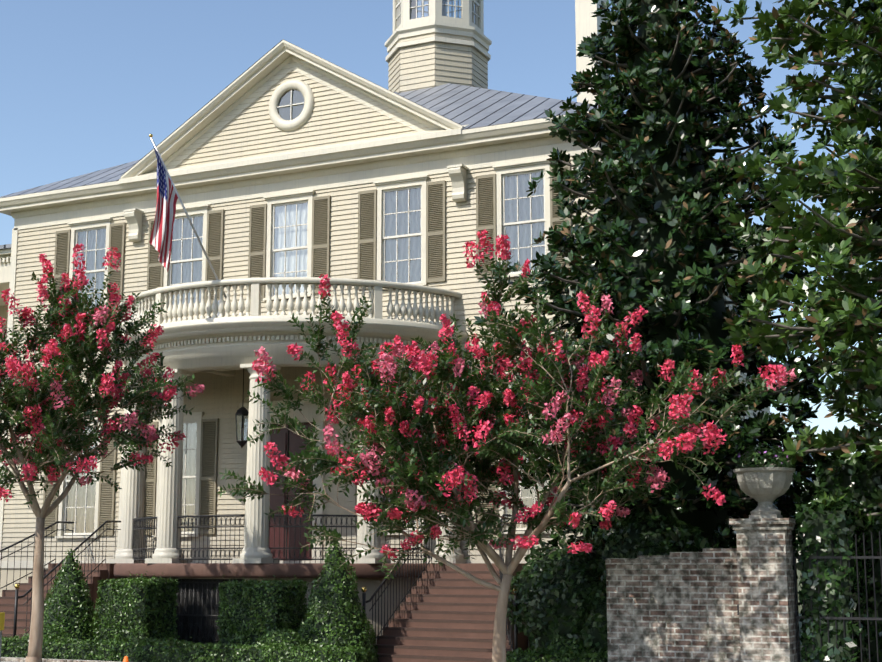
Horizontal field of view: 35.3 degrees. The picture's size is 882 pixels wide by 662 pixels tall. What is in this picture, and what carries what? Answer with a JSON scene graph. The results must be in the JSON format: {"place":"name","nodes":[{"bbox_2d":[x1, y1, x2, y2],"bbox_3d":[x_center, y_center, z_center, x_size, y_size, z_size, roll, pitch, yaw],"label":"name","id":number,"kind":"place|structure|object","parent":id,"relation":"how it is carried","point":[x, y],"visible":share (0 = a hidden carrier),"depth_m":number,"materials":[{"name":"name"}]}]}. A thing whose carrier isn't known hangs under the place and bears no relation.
{"place":"outdoors","nodes":[
{"label":"outdoors","id":0,"kind":"place"},
{"bbox_2d":[0,0,769,651],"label":"house","id":1,"kind":"structure","parent":0,"point":[282,158],"depth_m":31.98,"materials":[{"name":"paint"}]},
{"bbox_2d":[1,570,804,661],"bbox_3d":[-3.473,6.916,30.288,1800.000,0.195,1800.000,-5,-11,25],"label":"street ground","id":2,"kind":"structure","parent":0,"point":[17,659],"depth_m":25.45,"materials":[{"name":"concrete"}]},
{"bbox_2d":[0,244,11,422],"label":"side piazza","id":3,"kind":"structure","parent":2,"relation":"on","point":[5,256],"depth_m":36.18,"materials":[{"name":"wood"}]},
{"bbox_2d":[0,613,128,661],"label":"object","id":4,"kind":"object","parent":2,"relation":"on","point":[2,621],"visible":1,"depth_m":21.66,"materials":[{"name":"orange"}]},
{"bbox_2d":[0,243,204,661],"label":"myrtle","id":5,"kind":"object","parent":2,"relation":"on","point":[114,391],"depth_m":23.51,"materials":[{"name":"pink plant"}]},
{"bbox_2d":[0,134,527,661],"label":"portico","id":6,"kind":"structure","parent":2,"relation":"on","point":[430,610],"depth_m":28.09,"materials":[{"name":"paint"}]},
{"bbox_2d":[1,452,881,661],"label":"hedges","id":7,"kind":"object","parent":2,"relation":"on","point":[849,508],"depth_m":23.05,"materials":[{"name":"green plant"}]},
{"bbox_2d":[216,229,795,661],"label":"myrtle","id":8,"kind":"object","parent":2,"relation":"on","point":[454,367],"depth_m":19.63,"materials":[{"name":"pink plant"}]},
{"bbox_2d":[472,0,854,564],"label":"magnolia","id":9,"kind":"object","parent":2,"relation":"on","point":[594,168],"depth_m":24.22,"materials":[{"name":"green plant"}]},
{"bbox_2d":[605,467,881,661],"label":"brick garden wall","id":10,"kind":"structure","parent":2,"relation":"on","point":[739,603],"depth_m":20.14,"materials":[{"name":"grey brick"}]},
{"bbox_2d":[735,442,792,468],"bbox_3d":[4.743,1.866,20.392,0.838,0.492,0.849,-5,-11,25],"label":"urn plant","id":11,"kind":"object","parent":10,"relation":"on","point":[776,460],"visible":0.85,"depth_m":20.28,"materials":[{"name":"green plant"}]},
{"bbox_2d":[710,0,881,529],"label":"magnolia","id":12,"kind":"object","parent":2,"relation":"on","point":[837,306],"depth_m":20.27,"materials":[{"name":"green plant"}]},
{"bbox_2d":[0,0,881,562],"label":"sky","id":13,"kind":"structure","parent":0,"point":[85,85],"materials":[{"name":"blue"}]},
{"bbox_2d":[854,108,880,327],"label":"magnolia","id":14,"kind":"object","parent":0,"point":[864,135],"depth_m":24.81,"materials":[{"name":"green plant"}]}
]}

